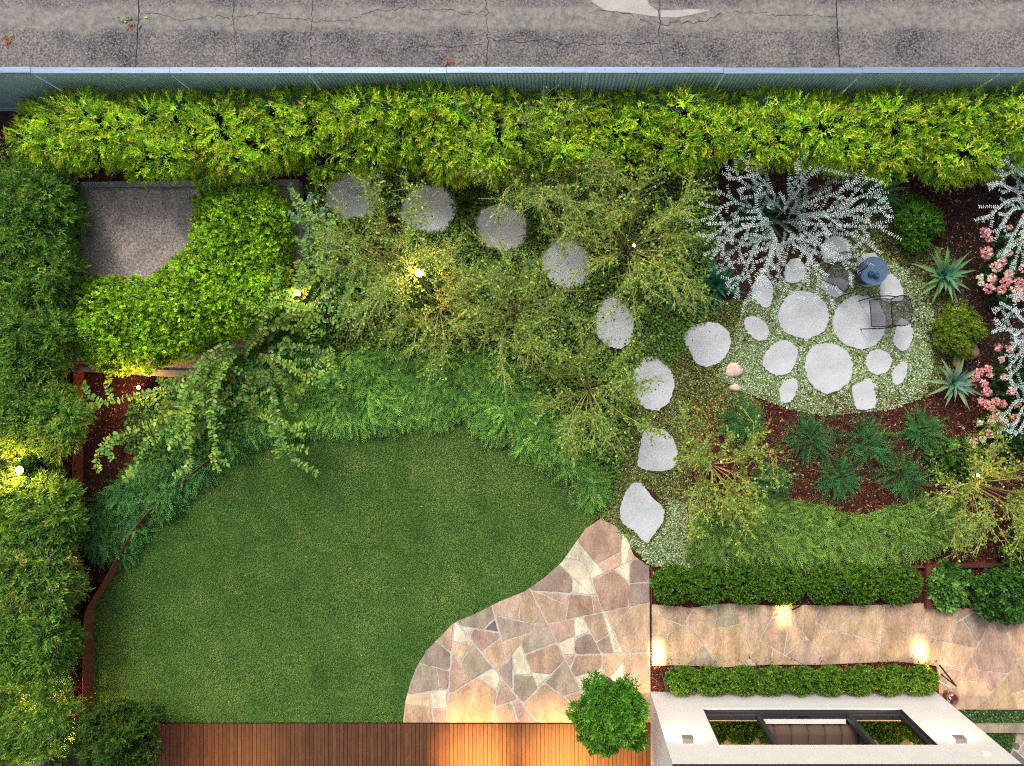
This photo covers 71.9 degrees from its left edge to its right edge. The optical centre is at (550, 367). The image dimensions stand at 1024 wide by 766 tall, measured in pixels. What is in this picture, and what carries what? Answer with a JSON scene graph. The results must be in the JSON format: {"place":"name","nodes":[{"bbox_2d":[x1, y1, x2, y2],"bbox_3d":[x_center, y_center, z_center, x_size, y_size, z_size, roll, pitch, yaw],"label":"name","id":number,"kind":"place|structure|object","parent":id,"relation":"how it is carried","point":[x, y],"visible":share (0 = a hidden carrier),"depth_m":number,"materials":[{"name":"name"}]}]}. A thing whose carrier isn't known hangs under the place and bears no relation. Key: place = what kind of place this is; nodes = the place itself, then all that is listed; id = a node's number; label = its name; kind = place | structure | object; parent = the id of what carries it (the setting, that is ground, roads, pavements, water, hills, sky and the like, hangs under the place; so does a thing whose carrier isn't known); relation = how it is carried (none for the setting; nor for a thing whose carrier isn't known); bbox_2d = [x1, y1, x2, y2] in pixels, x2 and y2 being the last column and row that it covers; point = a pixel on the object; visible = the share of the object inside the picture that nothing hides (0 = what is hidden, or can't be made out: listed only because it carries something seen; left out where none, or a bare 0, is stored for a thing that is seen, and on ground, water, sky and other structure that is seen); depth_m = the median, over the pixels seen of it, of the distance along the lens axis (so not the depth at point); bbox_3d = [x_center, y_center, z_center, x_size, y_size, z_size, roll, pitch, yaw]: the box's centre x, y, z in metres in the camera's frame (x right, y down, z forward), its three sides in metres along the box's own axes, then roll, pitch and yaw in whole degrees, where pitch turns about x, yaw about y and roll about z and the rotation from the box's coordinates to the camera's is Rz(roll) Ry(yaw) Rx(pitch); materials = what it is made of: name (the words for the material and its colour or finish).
{"place":"outdoors","nodes":[
{"label":"outdoors","id":0,"kind":"place"},
{"bbox_2d":[93,420,598,723],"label":"lawn","id":1,"kind":"structure","parent":0,"point":[370,548],"depth_m":13.98,"materials":[{"name":"green plant"}]},
{"bbox_2d":[68,695,168,765],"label":"tree","id":2,"kind":"object","parent":1,"relation":"on","point":[129,736],"visible":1,"depth_m":12.59,"materials":[{"name":"green plant"}]},
{"bbox_2d":[0,0,1023,105],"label":"driveway","id":3,"kind":"structure","parent":0,"point":[871,33],"depth_m":13.97,"materials":[{"name":"concrete"}]},
{"bbox_2d":[592,0,709,16],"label":"driveway cement wash","id":4,"kind":"object","parent":3,"relation":"on","point":[642,7],"visible":1,"depth_m":13.97},
{"bbox_2d":[0,107,1023,760],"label":"ground","id":5,"kind":"structure","parent":0,"point":[6,117],"depth_m":14.00,"materials":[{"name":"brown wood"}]},
{"bbox_2d":[0,173,80,612],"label":"raised garden bed","id":6,"kind":"object","parent":5,"relation":"on","point":[67,379],"visible":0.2,"depth_m":13.76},
{"bbox_2d":[0,291,84,398],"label":"hedge shrub","id":7,"kind":"object","parent":6,"relation":"on","point":[49,352],"visible":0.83,"depth_m":12.66,"materials":[{"name":"green plant"}]},
{"bbox_2d":[0,210,90,322],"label":"hedge shrub","id":8,"kind":"object","parent":6,"relation":"on","point":[27,258],"visible":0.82,"depth_m":12.73,"materials":[{"name":"green plant"}]},
{"bbox_2d":[0,452,91,569],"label":"hedge shrub","id":9,"kind":"object","parent":6,"relation":"on","point":[15,523],"visible":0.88,"depth_m":12.78,"materials":[{"name":"green plant"}]},
{"bbox_2d":[0,149,91,252],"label":"hedge shrub","id":10,"kind":"object","parent":6,"relation":"on","point":[33,205],"visible":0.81,"depth_m":12.73,"materials":[{"name":"green plant"}]},
{"bbox_2d":[0,523,95,623],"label":"hedge shrub","id":11,"kind":"object","parent":6,"relation":"on","point":[38,580],"visible":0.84,"depth_m":12.53,"materials":[{"name":"green plant"}]},
{"bbox_2d":[0,364,99,468],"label":"hedge shrub","id":12,"kind":"object","parent":6,"relation":"on","point":[37,438],"visible":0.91,"depth_m":12.68,"materials":[{"name":"green plant"}]},
{"bbox_2d":[0,611,81,765],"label":"raised bed","id":13,"kind":"object","parent":5,"relation":"on","point":[78,673],"visible":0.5,"depth_m":13.88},
{"bbox_2d":[0,595,89,701],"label":"hedge shrub","id":14,"kind":"object","parent":13,"relation":"on","point":[28,650],"visible":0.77,"depth_m":12.63,"materials":[{"name":"green plant"}]},
{"bbox_2d":[0,659,93,765],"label":"hedge shrub","id":15,"kind":"object","parent":13,"relation":"on","point":[45,713],"visible":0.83,"depth_m":12.53,"materials":[{"name":"green plant"}]},
{"bbox_2d":[82,455,214,713],"bbox_3d":[-8.250,4.213,13.829,0.972,0.337,5.961,25,90,0],"label":"steel edging","id":16,"kind":"object","parent":5,"relation":"on","point":[88,664],"visible":0.73,"depth_m":13.79,"materials":[{"name":"brown metal"}]},
{"bbox_2d":[74,394,272,573],"bbox_3d":[-7.529,2.106,13.852,5.044,0.752,1.870,-42,90,0],"label":"blue juniper","id":17,"kind":"object","parent":5,"relation":"on","point":[145,494],"visible":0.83,"depth_m":13.73,"materials":[{"name":"green plant"}]},
{"bbox_2d":[60,178,297,377],"bbox_3d":[-7.136,-1.714,13.392,5.184,1.222,3.169,-21,90,0],"label":"box hedge","id":18,"kind":"object","parent":5,"relation":"on","point":[264,258],"visible":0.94,"depth_m":13.09,"materials":[{"name":"green plant"}]},
{"bbox_2d":[70,179,308,378],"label":"concrete slab","id":19,"kind":"structure","parent":5,"relation":"on","point":[138,227],"depth_m":13.80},
{"bbox_2d":[70,152,332,606],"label":"shaded mulch","id":20,"kind":"object","parent":5,"relation":"on","point":[118,383],"visible":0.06,"depth_m":13.97,"materials":[{"name":"brown soil"}]},
{"bbox_2d":[80,187,366,482],"bbox_3d":[-5.520,0.235,13.358,6.434,1.302,4.275,-42,90,0],"label":"arching shrub","id":21,"kind":"object","parent":5,"relation":"on","point":[218,375],"visible":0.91,"depth_m":13.00,"materials":[{"name":"green plant"}]},
{"bbox_2d":[116,273,332,463],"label":"leafy undergrowth","id":22,"kind":"object","parent":5,"relation":"on","point":[130,438],"visible":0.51,"depth_m":13.64,"materials":[{"name":"green plant"}]},
{"bbox_2d":[144,302,344,441],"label":"arching shrub","id":23,"kind":"object","parent":5,"relation":"on","point":[279,379],"visible":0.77,"depth_m":13.24,"materials":[{"name":"green plant"}]},
{"bbox_2d":[325,172,378,219],"bbox_3d":[-3.925,-3.394,13.971,1.085,0.052,0.956,0,90,0],"label":"stepping stone","id":24,"kind":"object","parent":5,"relation":"on","point":[345,185],"visible":0.5,"depth_m":13.95,"materials":[{"name":"grey stone"}]},
{"bbox_2d":[289,159,468,336],"bbox_3d":[-3.163,-2.102,12.882,3.101,2.247,2.981,-38,90,0],"label":"airy shrub","id":25,"kind":"object","parent":5,"relation":"on","point":[384,282],"visible":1,"depth_m":12.47,"materials":[{"name":"green plant"}]},
{"bbox_2d":[212,342,617,524],"bbox_3d":[-2.552,0.916,13.872,8.389,0.840,3.253,9,90,0],"label":"spreading juniper","id":26,"kind":"object","parent":5,"relation":"on","point":[401,395],"visible":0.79,"depth_m":13.73,"materials":[{"name":"green plant"}]},
{"bbox_2d":[400,185,456,234],"bbox_3d":[-2.422,-3.137,13.971,1.121,0.052,1.008,0,90,0],"label":"stepping stone","id":27,"kind":"object","parent":5,"relation":"on","point":[441,206],"visible":0.71,"depth_m":13.95,"materials":[{"name":"grey stone"}]},
{"bbox_2d":[361,226,501,394],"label":"airy shrub","id":28,"kind":"object","parent":5,"relation":"on","point":[426,313],"visible":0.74,"depth_m":12.91,"materials":[{"name":"green plant"}]},
{"bbox_2d":[336,723,646,765],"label":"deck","id":29,"kind":"structure","parent":5,"relation":"on","point":[540,745],"depth_m":13.99,"materials":[{"name":"wood"}]},
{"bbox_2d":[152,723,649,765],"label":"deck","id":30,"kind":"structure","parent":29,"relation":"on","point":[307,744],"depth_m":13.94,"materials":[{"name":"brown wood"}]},
{"bbox_2d":[475,204,527,252],"bbox_3d":[-0.966,-2.755,13.971,1.075,0.052,0.972,0,90,0],"label":"stepping stone","id":31,"kind":"object","parent":5,"relation":"on","point":[513,230],"visible":0.74,"depth_m":13.95,"materials":[{"name":"grey stone"}]},
{"bbox_2d":[0,74,1023,194],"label":"hedge","id":32,"kind":"object","parent":5,"relation":"on","point":[1008,123],"visible":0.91,"depth_m":12.62,"materials":[{"name":"green plant"}]},
{"bbox_2d":[0,67,1023,110],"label":"metal fence","id":33,"kind":"object","parent":5,"relation":"on","point":[16,83],"visible":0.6,"depth_m":12.52,"materials":[{"name":"metal"}]},
{"bbox_2d":[304,163,719,499],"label":"undergrowth","id":34,"kind":"object","parent":5,"relation":"on","point":[598,278],"visible":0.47,"depth_m":13.91,"materials":[{"name":"green plant"}]},
{"bbox_2d":[426,222,608,393],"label":"airy shrub","id":35,"kind":"object","parent":5,"relation":"on","point":[484,319],"visible":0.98,"depth_m":12.56,"materials":[{"name":"green plant"}]},
{"bbox_2d":[446,78,638,263],"bbox_3d":[-0.006,-3.487,12.868,3.044,2.273,2.930,-44,90,0],"label":"airy shrub","id":36,"kind":"object","parent":5,"relation":"on","point":[545,189],"visible":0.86,"depth_m":12.55,"materials":[{"name":"green plant"}]},
{"bbox_2d":[541,237,590,290],"bbox_3d":[0.330,-2.075,13.971,1.045,0.052,0.955,43,90,0],"label":"stepping stone","id":37,"kind":"object","parent":5,"relation":"on","point":[573,260],"visible":0.53,"depth_m":13.95,"materials":[{"name":"grey stone"}]},
{"bbox_2d":[543,153,640,248],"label":"airy shrub","id":38,"kind":"object","parent":5,"relation":"on","point":[586,193],"visible":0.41,"depth_m":13.01,"materials":[{"name":"green plant"}]},
{"bbox_2d":[516,303,673,470],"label":"airy shrub","id":39,"kind":"object","parent":5,"relation":"on","point":[616,386],"visible":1,"depth_m":12.80,"materials":[{"name":"green plant"}]},
{"bbox_2d":[594,295,634,348],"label":"stepping stone","id":40,"kind":"object","parent":5,"relation":"on","point":[620,322],"visible":0.81,"depth_m":13.95,"materials":[{"name":"grey stone"}]},
{"bbox_2d":[533,127,734,335],"bbox_3d":[1.501,-2.451,12.887,3.618,2.238,3.806,0,90,0],"label":"airy shrub","id":41,"kind":"object","parent":5,"relation":"on","point":[665,216],"visible":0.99,"depth_m":12.62,"materials":[{"name":"green plant"}]},
{"bbox_2d":[620,482,664,542],"bbox_3d":[1.810,2.859,13.971,1.019,0.052,0.851,41,90,0],"label":"stepping stone","id":42,"kind":"object","parent":5,"relation":"on","point":[642,511],"visible":1,"depth_m":13.95,"materials":[{"name":"white stone"}]},
{"bbox_2d":[631,356,674,410],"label":"stepping stone","id":43,"kind":"object","parent":5,"relation":"on","point":[659,397],"visible":0.81,"depth_m":13.95,"materials":[{"name":"white stone"}]},
{"bbox_2d":[637,428,677,470],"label":"stepping stone","id":44,"kind":"object","parent":5,"relation":"on","point":[660,454],"visible":0.84,"depth_m":13.95,"materials":[{"name":"white stone"}]},
{"bbox_2d":[616,499,703,567],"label":"frosted ground cover","id":45,"kind":"object","parent":5,"relation":"on","point":[673,514],"visible":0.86,"depth_m":13.96,"materials":[{"name":"green plant"}]},
{"bbox_2d":[649,561,695,605],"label":"clipped bush","id":46,"kind":"object","parent":5,"relation":"on","point":[671,577],"visible":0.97,"depth_m":13.54,"materials":[{"name":"green plant"}]},
{"bbox_2d":[664,664,700,696],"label":"clipped bush","id":47,"kind":"object","parent":5,"relation":"on","point":[689,674],"visible":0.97,"depth_m":13.58,"materials":[{"name":"green plant"}]},
{"bbox_2d":[682,321,730,366],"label":"stepping stone","id":48,"kind":"object","parent":5,"relation":"on","point":[706,347],"visible":1,"depth_m":13.95,"materials":[{"name":"grey stone"}]},
{"bbox_2d":[687,564,729,605],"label":"clipped bush","id":49,"kind":"object","parent":5,"relation":"on","point":[716,575],"visible":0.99,"depth_m":13.53,"materials":[{"name":"green plant"}]},
{"bbox_2d":[694,664,730,696],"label":"clipped bush","id":50,"kind":"object","parent":5,"relation":"on","point":[711,679],"visible":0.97,"depth_m":13.58,"materials":[{"name":"green plant"}]},
{"bbox_2d":[690,255,747,317],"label":"agave","id":51,"kind":"object","parent":5,"relation":"on","point":[717,284],"visible":0.88,"depth_m":13.70,"materials":[{"name":"green plant"}]},
{"bbox_2d":[668,389,809,558],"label":"airy shrub","id":52,"kind":"object","parent":5,"relation":"on","point":[704,461],"visible":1,"depth_m":12.88,"materials":[{"name":"green plant"}]},
{"bbox_2d":[720,563,769,606],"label":"clipped bush","id":53,"kind":"object","parent":5,"relation":"on","point":[738,591],"visible":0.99,"depth_m":13.53,"materials":[{"name":"green plant"}]},
{"bbox_2d":[724,171,795,247],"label":"agave","id":54,"kind":"object","parent":5,"relation":"on","point":[764,209],"visible":0.58,"depth_m":13.70,"materials":[{"name":"green plant"}]},
{"bbox_2d":[762,340,797,375],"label":"stepping stone","id":55,"kind":"object","parent":5,"relation":"on","point":[779,357],"visible":1,"depth_m":13.95,"materials":[{"name":"grey stone"}]},
{"bbox_2d":[758,563,805,606],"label":"clipped bush","id":56,"kind":"object","parent":5,"relation":"on","point":[775,576],"visible":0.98,"depth_m":13.53,"materials":[{"name":"green plant"}]},
{"bbox_2d":[602,186,966,565],"bbox_3d":[4.330,0.140,13.971,8.770,0.109,4.580,-35,90,0],"label":"olive ground cover","id":57,"kind":"object","parent":5,"relation":"on","point":[711,388],"visible":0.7,"depth_m":13.97,"materials":[{"name":"green plant"}]},
{"bbox_2d":[683,153,901,320],"bbox_3d":[4.343,-2.352,13.195,3.879,1.619,3.015,0,90,0],"label":"silver bush","id":58,"kind":"object","parent":5,"relation":"on","point":[771,235],"visible":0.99,"depth_m":12.96,"materials":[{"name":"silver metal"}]},
{"bbox_2d":[650,656,937,692],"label":"wall bed mulch","id":59,"kind":"object","parent":5,"relation":"on","point":[668,666],"depth_m":13.97,"materials":[{"name":"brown wood"}]},
{"bbox_2d":[811,664,849,697],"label":"clipped bush","id":60,"kind":"object","parent":59,"relation":"on","point":[828,682],"visible":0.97,"depth_m":13.57,"materials":[{"name":"green plant"}]},
{"bbox_2d":[842,664,878,697],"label":"clipped bush","id":61,"kind":"object","parent":59,"relation":"on","point":[861,676],"visible":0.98,"depth_m":13.58,"materials":[{"name":"green plant"}]},
{"bbox_2d":[900,663,939,696],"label":"clipped bush","id":62,"kind":"object","parent":59,"relation":"on","point":[916,681],"visible":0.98,"depth_m":13.59,"materials":[{"name":"green plant"}]},
{"bbox_2d":[777,291,829,338],"bbox_3d":[5.019,-1.048,13.971,1.045,0.052,0.963,0,90,0],"label":"stepping stone","id":63,"kind":"object","parent":5,"relation":"on","point":[806,318],"visible":0.95,"depth_m":13.95,"materials":[{"name":"grey stone"}]},
{"bbox_2d":[773,404,847,472],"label":"feathery plant","id":64,"kind":"object","parent":5,"relation":"on","point":[813,435],"visible":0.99,"depth_m":13.77,"materials":[{"name":"green plant"}]},
{"bbox_2d":[675,484,973,577],"bbox_3d":[5.449,3.264,13.855,6.042,0.734,1.982,0,90,0],"label":"bright juniper","id":65,"kind":"object","parent":5,"relation":"on","point":[819,540],"visible":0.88,"depth_m":13.72,"materials":[{"name":"green plant"}]},
{"bbox_2d":[804,563,848,606],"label":"clipped bush","id":66,"kind":"object","parent":5,"relation":"on","point":[817,578],"visible":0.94,"depth_m":13.53,"materials":[{"name":"green plant"}]},
{"bbox_2d":[716,255,936,415],"bbox_3d":[5.475,-0.636,13.972,4.385,0.109,3.224,0,90,0],"label":"pale ground cover","id":67,"kind":"object","parent":5,"relation":"on","point":[752,364],"visible":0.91,"depth_m":13.97,"materials":[{"name":"green plant"}]},
{"bbox_2d":[804,343,852,394],"bbox_3d":[5.518,0.022,13.971,0.965,0.052,1.028,0,90,0],"label":"stepping stone","id":68,"kind":"object","parent":5,"relation":"on","point":[828,367],"visible":1,"depth_m":13.95,"materials":[{"name":"white stone"}]},
{"bbox_2d":[820,281,842,297],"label":"stepping stone","id":69,"kind":"object","parent":5,"relation":"on","point":[833,292],"visible":0.4,"depth_m":13.95,"materials":[{"name":"grey stone"}]},
{"bbox_2d":[813,251,868,297],"bbox_3d":[5.601,-1.804,13.560,0.642,0.775,0.690,28,90,0],"label":"chair","id":70,"kind":"object","parent":69,"relation":"on","point":[838,272],"visible":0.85,"depth_m":13.61,"materials":[{"name":"grey metal"}]},
{"bbox_2d":[805,449,865,506],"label":"feathery plant","id":71,"kind":"object","parent":5,"relation":"on","point":[851,480],"visible":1,"depth_m":13.77,"materials":[{"name":"green plant"}]},
{"bbox_2d":[650,691,1023,765],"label":"house","id":72,"kind":"structure","parent":5,"relation":"on","point":[727,728],"depth_m":12.63,"materials":[{"name":"concrete"}]},
{"bbox_2d":[767,720,867,744],"bbox_3d":[5.005,7.230,13.560,2.205,0.780,1.000,0,90,0],"label":"blind","id":73,"kind":"object","parent":72,"relation":"in","point":[847,733],"visible":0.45,"depth_m":13.19,"materials":[{"name":"fabric"}]},
{"bbox_2d":[703,709,937,744],"bbox_3d":[4.750,6.571,12.660,3.740,1.280,0.258,0,90,0],"label":"window","id":74,"kind":"structure","parent":72,"relation":"in","point":[729,726],"depth_m":12.99,"materials":[{"name":"grey metal"}]},
{"bbox_2d":[675,378,1023,576],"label":"red mulch","id":75,"kind":"object","parent":5,"relation":"on","point":[862,473],"visible":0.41,"depth_m":13.97,"materials":[{"name":"brown wood"}]},
{"bbox_2d":[712,392,768,447],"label":"feathery plant","id":76,"kind":"object","parent":75,"relation":"on","point":[739,427],"visible":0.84,"depth_m":13.77,"materials":[{"name":"green plant"}]},
{"bbox_2d":[867,439,933,508],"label":"feathery plant","id":77,"kind":"object","parent":75,"relation":"on","point":[907,477],"visible":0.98,"depth_m":13.75,"materials":[{"name":"green plant"}]},
{"bbox_2d":[918,399,1023,570],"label":"airy shrub","id":78,"kind":"object","parent":75,"relation":"on","point":[984,519],"visible":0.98,"depth_m":12.85,"materials":[{"name":"green plant"}]},
{"bbox_2d":[832,295,884,349],"bbox_3d":[6.118,-0.896,13.971,1.065,0.052,1.082,0,90,0],"label":"stepping stone","id":79,"kind":"object","parent":5,"relation":"on","point":[851,317],"visible":0.79,"depth_m":13.95,"materials":[{"name":"grey stone"}]},
{"bbox_2d":[858,295,912,329],"bbox_3d":[6.429,-1.053,13.560,0.711,0.775,0.649,0,90,0],"label":"chair","id":80,"kind":"object","parent":79,"relation":"on","point":[895,311],"visible":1,"depth_m":13.59,"materials":[{"name":"grey metal"}]},
{"bbox_2d":[840,562,881,606],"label":"clipped bush","id":81,"kind":"object","parent":5,"relation":"on","point":[852,582],"visible":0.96,"depth_m":13.53,"materials":[{"name":"green plant"}]},
{"bbox_2d":[830,411,905,473],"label":"feathery plant","id":82,"kind":"object","parent":5,"relation":"on","point":[880,451],"visible":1,"depth_m":13.77,"materials":[{"name":"green plant"}]},
{"bbox_2d":[870,663,906,696],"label":"clipped bush","id":83,"kind":"object","parent":5,"relation":"on","point":[882,673],"visible":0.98,"depth_m":13.57,"materials":[{"name":"green plant"}]},
{"bbox_2d":[878,564,923,606],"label":"clipped bush","id":84,"kind":"object","parent":5,"relation":"on","point":[892,583],"visible":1,"depth_m":13.54,"materials":[{"name":"green plant"}]},
{"bbox_2d":[892,192,945,251],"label":"round bush","id":85,"kind":"object","parent":5,"relation":"on","point":[924,229],"visible":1,"depth_m":13.58,"materials":[{"name":"green plant"}]},
{"bbox_2d":[890,402,950,457],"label":"feathery plant","id":86,"kind":"object","parent":5,"relation":"on","point":[914,430],"visible":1,"depth_m":13.77,"materials":[{"name":"green plant"}]},
{"bbox_2d":[912,247,975,302],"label":"agave","id":87,"kind":"object","parent":5,"relation":"on","point":[945,275],"visible":1,"depth_m":13.71,"materials":[{"name":"green plant"}]},
{"bbox_2d":[924,558,975,613],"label":"leafy plant","id":88,"kind":"object","parent":5,"relation":"on","point":[944,580],"visible":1,"depth_m":13.70,"materials":[{"name":"green plant"}]},
{"bbox_2d":[878,161,1023,378],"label":"brown mulch","id":89,"kind":"object","parent":5,"relation":"on","point":[964,249],"visible":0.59,"depth_m":13.97,"materials":[{"name":"brown soil"}]},
{"bbox_2d":[924,357,982,409],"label":"agave","id":90,"kind":"object","parent":5,"relation":"on","point":[961,383],"visible":0.99,"depth_m":13.70,"materials":[{"name":"green plant"}]},
{"bbox_2d":[922,434,992,483],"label":"leafy plant","id":91,"kind":"object","parent":5,"relation":"on","point":[955,461],"visible":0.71,"depth_m":13.66,"materials":[{"name":"green plant"}]},
{"bbox_2d":[930,303,988,361],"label":"round bush","id":92,"kind":"object","parent":5,"relation":"on","point":[971,322],"visible":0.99,"depth_m":13.59,"materials":[{"name":"green plant"}]},
{"bbox_2d":[969,564,1023,626],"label":"leafy bush","id":93,"kind":"object","parent":5,"relation":"on","point":[990,602],"visible":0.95,"depth_m":13.36,"materials":[{"name":"green plant"}]},
{"bbox_2d":[969,396,1023,466],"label":"flowering bush","id":94,"kind":"object","parent":5,"relation":"on","point":[1017,445],"visible":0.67,"depth_m":13.51,"materials":[{"name":"pink plant"}]},
{"bbox_2d":[971,341,1023,412],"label":"flowering bush","id":95,"kind":"object","parent":5,"relation":"on","point":[995,390],"visible":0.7,"depth_m":13.48,"materials":[{"name":"pink plant"}]},
{"bbox_2d":[975,150,1023,272],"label":"silver bush","id":96,"kind":"object","parent":5,"relation":"on","point":[1009,188],"visible":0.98,"depth_m":12.86,"materials":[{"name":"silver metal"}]},
{"bbox_2d":[976,223,1023,309],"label":"flowering bush","id":97,"kind":"object","parent":5,"relation":"on","point":[991,280],"visible":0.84,"depth_m":13.36,"materials":[{"name":"pink plant"}]},
{"bbox_2d":[403,519,650,722],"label":"patio","id":98,"kind":"structure","parent":0,"point":[474,700],"depth_m":13.95,"materials":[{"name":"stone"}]},
{"bbox_2d":[564,669,650,758],"bbox_3d":[1.022,6.267,12.944,1.614,1.989,1.488,0,90,0],"label":"tree","id":99,"kind":"object","parent":98,"relation":"on","point":[620,706],"visible":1,"depth_m":12.41,"materials":[{"name":"green plant"}]},
{"bbox_2d":[652,603,1023,709],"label":"path","id":100,"kind":"structure","parent":0,"point":[994,652],"depth_m":13.96,"materials":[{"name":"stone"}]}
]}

